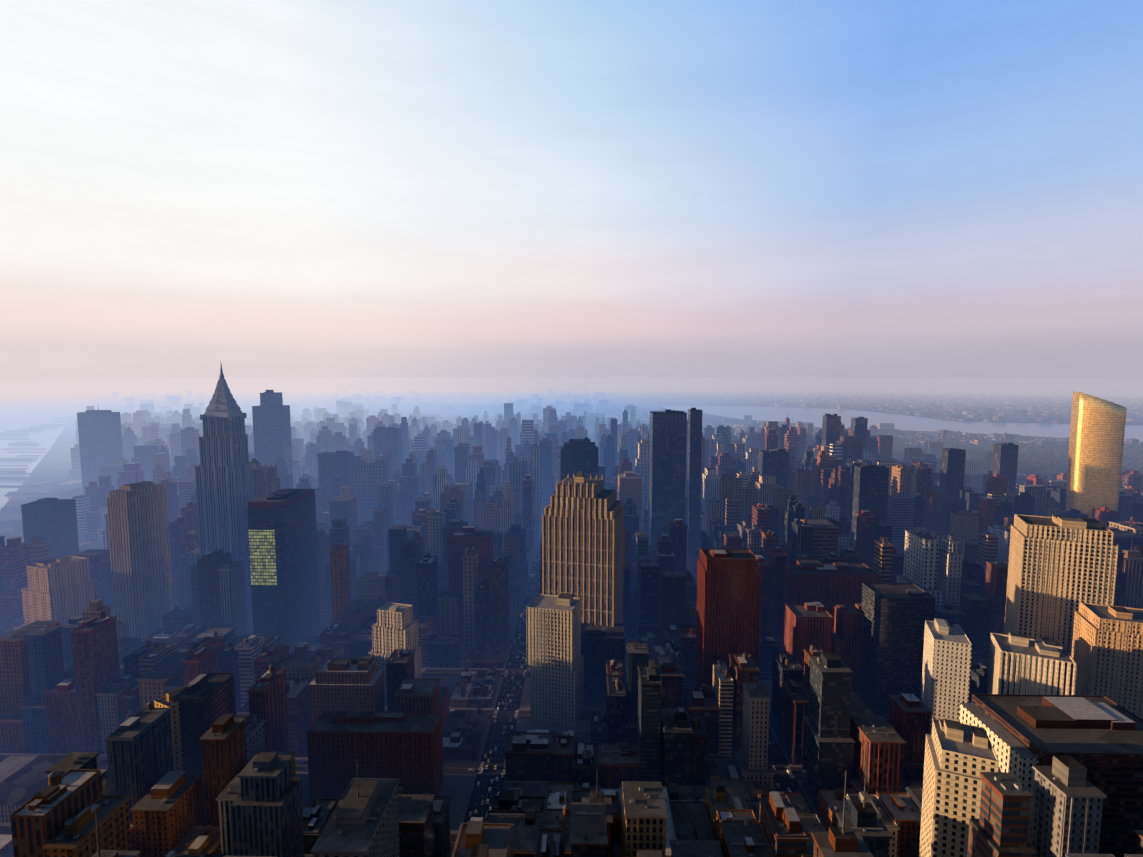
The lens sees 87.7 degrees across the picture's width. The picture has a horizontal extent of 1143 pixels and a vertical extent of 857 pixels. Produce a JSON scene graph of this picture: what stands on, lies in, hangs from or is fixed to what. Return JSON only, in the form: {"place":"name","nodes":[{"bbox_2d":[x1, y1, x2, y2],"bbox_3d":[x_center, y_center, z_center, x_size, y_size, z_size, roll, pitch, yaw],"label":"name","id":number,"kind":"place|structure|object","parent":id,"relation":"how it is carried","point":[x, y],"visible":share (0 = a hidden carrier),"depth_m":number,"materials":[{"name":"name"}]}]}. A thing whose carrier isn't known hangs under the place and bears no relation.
{"place":"outdoors","nodes":[
{"label":"outdoors","id":0,"kind":"place"},
{"bbox_2d":[0,394,92,509],"bbox_3d":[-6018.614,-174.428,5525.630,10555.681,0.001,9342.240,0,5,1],"label":"river water","id":1,"kind":"structure","parent":0,"point":[22,411],"depth_m":4217.27,"materials":[{"name":"blue liquid"}]},
{"bbox_2d":[0,377,1142,541],"bbox_3d":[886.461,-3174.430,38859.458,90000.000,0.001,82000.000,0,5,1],"label":"water","id":2,"kind":"structure","parent":0,"point":[594,382],"depth_m":22411.99,"materials":[{"name":"liquid"}]},
{"bbox_2d":[0,410,84,545],"bbox_3d":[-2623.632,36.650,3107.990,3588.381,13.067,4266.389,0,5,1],"label":"piers","id":3,"kind":"structure","parent":2,"relation":"on","point":[14,471],"depth_m":2105.56,"materials":[{"name":"grey concrete"}]},
{"bbox_2d":[0,527,827,856],"bbox_3d":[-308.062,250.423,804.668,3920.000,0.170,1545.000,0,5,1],"label":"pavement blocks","id":4,"kind":"structure","parent":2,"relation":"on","point":[458,789],"depth_m":543.42,"materials":[{"name":"concrete"}]},
{"bbox_2d":[0,384,1142,433],"bbox_3d":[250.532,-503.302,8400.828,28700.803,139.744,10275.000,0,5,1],"label":"city","id":5,"kind":"object","parent":2,"relation":"on","point":[1008,405],"visible":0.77,"depth_m":6826.71},
{"bbox_2d":[0,389,1142,850],"bbox_3d":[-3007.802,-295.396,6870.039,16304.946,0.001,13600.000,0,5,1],"label":"ground","id":6,"kind":"structure","parent":2,"relation":"on","point":[480,793],"depth_m":594.08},
{"bbox_2d":[21,498,78,558],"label":"building","id":7,"kind":"structure","parent":6,"relation":"on","point":[53,521],"depth_m":856.36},
{"bbox_2d":[14,555,95,629],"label":"building","id":8,"kind":"structure","parent":6,"relation":"on","point":[62,589],"depth_m":677.47,"materials":[{"name":"beige concrete"}]},
{"bbox_2d":[77,407,122,494],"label":"slab","id":9,"kind":"structure","parent":6,"relation":"on","point":[100,437],"depth_m":1434.57,"materials":[{"name":"grey concrete"}]},
{"bbox_2d":[106,472,173,641],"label":"slab tower","id":10,"kind":"structure","parent":6,"relation":"on","point":[139,542],"depth_m":686.46,"materials":[{"name":"grey concrete"}]},
{"bbox_2d":[154,686,185,770],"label":"building","id":11,"kind":"structure","parent":6,"relation":"on","point":[166,701],"depth_m":421.22,"materials":[{"name":"beige concrete"}]},
{"bbox_2d":[173,672,236,771],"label":"high-rise building","id":12,"kind":"structure","parent":6,"relation":"on","point":[206,700],"depth_m":425.36,"materials":[{"name":"grey concrete"}]},
{"bbox_2d":[183,364,252,634],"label":"spire tower","id":13,"kind":"structure","parent":6,"relation":"on","point":[223,480],"depth_m":720.27,"materials":[{"name":"grey stone"}]},
{"bbox_2d":[250,458,280,499],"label":"building","id":14,"kind":"structure","parent":6,"relation":"on","point":[265,480],"depth_m":794.89,"materials":[{"name":"grey concrete"}]},
{"bbox_2d":[252,390,292,473],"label":"skyscraper","id":15,"kind":"structure","parent":6,"relation":"on","point":[271,427],"depth_m":1219.74,"materials":[{"name":"grey concrete"}]},
{"bbox_2d":[247,489,319,654],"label":"dark glass slab","id":16,"kind":"structure","parent":6,"relation":"on","point":[287,607],"depth_m":689.54,"materials":[{"name":"glass"}]},
{"bbox_2d":[249,530,276,584],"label":"lit windows","id":17,"kind":"structure","parent":16,"relation":"attached to","point":[262,556],"depth_m":676.28,"materials":[{"name":"yellow glass"}]},
{"bbox_2d":[248,489,314,507],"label":"building roof","id":18,"kind":"structure","parent":16,"relation":"on","point":[262,502],"depth_m":682.05,"materials":[{"name":"concrete"}]},
{"bbox_2d":[317,450,354,495],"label":"building","id":19,"kind":"structure","parent":6,"relation":"on","point":[333,465],"depth_m":1120.54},
{"bbox_2d":[309,655,384,726],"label":"tan block","id":20,"kind":"structure","parent":6,"relation":"on","point":[354,683],"depth_m":492.60,"materials":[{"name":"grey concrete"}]},
{"bbox_2d":[354,459,387,524],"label":"building","id":21,"kind":"structure","parent":6,"relation":"on","point":[370,476],"depth_m":1070.98,"materials":[{"name":"grey concrete"}]},
{"bbox_2d":[307,711,442,798],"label":"red block","id":22,"kind":"structure","parent":6,"relation":"on","point":[405,747],"depth_m":443.87,"materials":[{"name":"red brick"}]},
{"bbox_2d":[373,426,402,471],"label":"building","id":23,"kind":"structure","parent":6,"relation":"on","point":[388,439],"depth_m":1367.26,"materials":[{"name":"grey concrete"}]},
{"bbox_2d":[368,602,421,700],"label":"high-rise building","id":24,"kind":"structure","parent":6,"relation":"on","point":[394,626],"depth_m":586.60,"materials":[{"name":"beige stone"}]},
{"bbox_2d":[0,573,792,834],"bbox_3d":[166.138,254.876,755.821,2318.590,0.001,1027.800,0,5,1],"label":"road markings","id":25,"kind":"object","parent":6,"relation":"on","point":[517,715],"visible":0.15,"depth_m":563.59,"materials":[{"name":"paint"}]},
{"bbox_2d":[387,528,420,570],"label":"building","id":26,"kind":"structure","parent":6,"relation":"on","point":[410,531],"depth_m":843.45,"materials":[{"name":"grey"}]},
{"bbox_2d":[448,526,492,630],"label":"building","id":27,"kind":"structure","parent":6,"relation":"on","point":[461,541],"depth_m":739.04,"materials":[{"name":"grey concrete"}]},
{"bbox_2d":[299,540,799,822],"bbox_3d":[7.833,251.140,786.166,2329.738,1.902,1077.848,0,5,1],"label":"cars","id":28,"kind":"object","parent":6,"relation":"on","point":[502,774],"visible":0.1,"depth_m":522.33,"materials":[{"name":"paint"}]},
{"bbox_2d":[526,593,583,727],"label":"building","id":29,"kind":"structure","parent":6,"relation":"on","point":[555,660],"depth_m":546.56,"materials":[{"name":"beige concrete"}]},
{"bbox_2d":[0,433,1142,856],"bbox_3d":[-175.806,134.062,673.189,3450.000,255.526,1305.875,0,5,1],"label":"city","id":30,"kind":"object","parent":6,"relation":"on","point":[646,765],"visible":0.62,"depth_m":504.61},
{"bbox_2d":[561,437,598,481],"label":"building","id":31,"kind":"structure","parent":6,"relation":"on","point":[577,455],"depth_m":906.13,"materials":[{"name":"grey concrete"}]},
{"bbox_2d":[542,470,623,626],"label":"tower","id":32,"kind":"structure","parent":6,"relation":"on","point":[582,537],"depth_m":612.69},
{"bbox_2d":[581,623,624,703],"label":"glass annex","id":33,"kind":"object","parent":6,"relation":"on","point":[600,644],"visible":0.62,"depth_m":581.08,"materials":[{"name":"blue glass"}]},
{"bbox_2d":[648,409,686,546],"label":"skyscraper","id":34,"kind":"structure","parent":6,"relation":"on","point":[667,457],"depth_m":955.07,"materials":[{"name":"glass"}]},
{"bbox_2d":[686,408,702,547],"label":"skyscraper","id":35,"kind":"structure","parent":6,"relation":"on","point":[694,462],"depth_m":1025.90,"materials":[{"name":"glass"}]},
{"bbox_2d":[695,548,761,689],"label":"high-rise building","id":36,"kind":"structure","parent":6,"relation":"on","point":[728,600],"depth_m":532.25,"materials":[{"name":"red brick"}]},
{"bbox_2d":[758,448,788,488],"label":"building","id":37,"kind":"structure","parent":6,"relation":"on","point":[775,463],"depth_m":1150.57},
{"bbox_2d":[784,602,832,682],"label":"building","id":38,"kind":"structure","parent":6,"relation":"on","point":[807,625],"depth_m":573.63,"materials":[{"name":"red brick"}]},
{"bbox_2d":[782,560,880,647],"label":"building","id":39,"kind":"structure","parent":6,"relation":"on","point":[825,585],"depth_m":661.02,"materials":[{"name":"grey concrete"}]},
{"bbox_2d":[822,414,840,445],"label":"skyscraper","id":40,"kind":"structure","parent":6,"relation":"on","point":[831,426],"depth_m":1490.11,"materials":[{"name":"grey concrete"}]},
{"bbox_2d":[831,603,863,697],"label":"building","id":41,"kind":"structure","parent":6,"relation":"on","point":[847,639],"depth_m":589.18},
{"bbox_2d":[850,417,867,450],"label":"skyscraper","id":42,"kind":"structure","parent":6,"relation":"on","point":[859,427],"depth_m":1587.81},
{"bbox_2d":[849,465,888,538],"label":"skyscraper","id":43,"kind":"structure","parent":6,"relation":"on","point":[869,487],"depth_m":1001.26,"materials":[{"name":"glass"}]},
{"bbox_2d":[861,583,934,716],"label":"high-rise building","id":44,"kind":"structure","parent":6,"relation":"on","point":[896,615],"depth_m":558.39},
{"bbox_2d":[910,527,944,566],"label":"building","id":45,"kind":"structure","parent":6,"relation":"on","point":[936,534],"depth_m":907.88,"materials":[{"name":"grey concrete"}]},
{"bbox_2d":[921,618,971,734],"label":"white slab","id":46,"kind":"structure","parent":6,"relation":"on","point":[947,651],"depth_m":483.40,"materials":[{"name":"white concrete"}]},
{"bbox_2d":[939,448,965,504],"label":"skyscraper","id":47,"kind":"structure","parent":6,"relation":"on","point":[952,471],"depth_m":1145.31,"materials":[{"name":"glass"}]},
{"bbox_2d":[919,718,1000,856],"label":"building","id":48,"kind":"structure","parent":6,"relation":"on","point":[959,757],"depth_m":308.46,"materials":[{"name":"beige concrete"}]},
{"bbox_2d":[959,703,1038,843],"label":"cream wing","id":49,"kind":"structure","parent":6,"relation":"on","point":[1017,759],"depth_m":344.08,"materials":[{"name":"beige concrete"}]},
{"bbox_2d":[991,442,1018,491],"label":"skyscraper","id":50,"kind":"structure","parent":6,"relation":"on","point":[1005,459],"depth_m":1239.78,"materials":[{"name":"grey concrete"}]},
{"bbox_2d":[987,632,1076,694],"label":"building","id":51,"kind":"structure","parent":6,"relation":"on","point":[1022,664],"depth_m":452.97,"materials":[{"name":"beige concrete"}]},
{"bbox_2d":[972,694,1142,856],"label":"building","id":52,"kind":"structure","parent":6,"relation":"on","point":[1099,738],"depth_m":339.30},
{"bbox_2d":[1004,514,1118,655],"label":"building","id":53,"kind":"structure","parent":6,"relation":"on","point":[1060,568],"depth_m":535.78,"materials":[{"name":"beige concrete"}]},
{"bbox_2d":[1066,391,1126,518],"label":"skyscraper","id":54,"kind":"structure","parent":6,"relation":"on","point":[1096,440],"depth_m":986.31,"materials":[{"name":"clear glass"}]},
{"bbox_2d":[1071,602,1142,718],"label":"building","id":55,"kind":"structure","parent":6,"relation":"on","point":[1107,650],"depth_m":483.98,"materials":[{"name":"beige concrete"}]},
{"bbox_2d":[1,403,1142,513],"bbox_3d":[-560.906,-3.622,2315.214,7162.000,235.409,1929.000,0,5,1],"label":"city buildings","id":56,"kind":"structure","parent":2,"relation":"on","point":[504,440],"depth_m":1709.70,"materials":[{"name":"grey concrete"}]},
{"bbox_2d":[0,0,1142,378],"label":"sky","id":57,"kind":"structure","parent":0,"point":[189,188],"materials":[{"name":"blue"}]},
{"bbox_2d":[663,405,1142,441],"bbox_3d":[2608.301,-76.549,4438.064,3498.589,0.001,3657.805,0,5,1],"label":"river water","id":58,"kind":"structure","parent":0,"point":[899,421],"depth_m":4126.73,"materials":[{"name":"blue liquid"}]},
{"bbox_2d":[959,443,1142,473],"bbox_3d":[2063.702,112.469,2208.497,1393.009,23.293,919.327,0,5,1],"label":"park tree","id":59,"kind":"object","parent":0,"point":[1057,466],"depth_m":2256.56,"materials":[{"name":"plant"}]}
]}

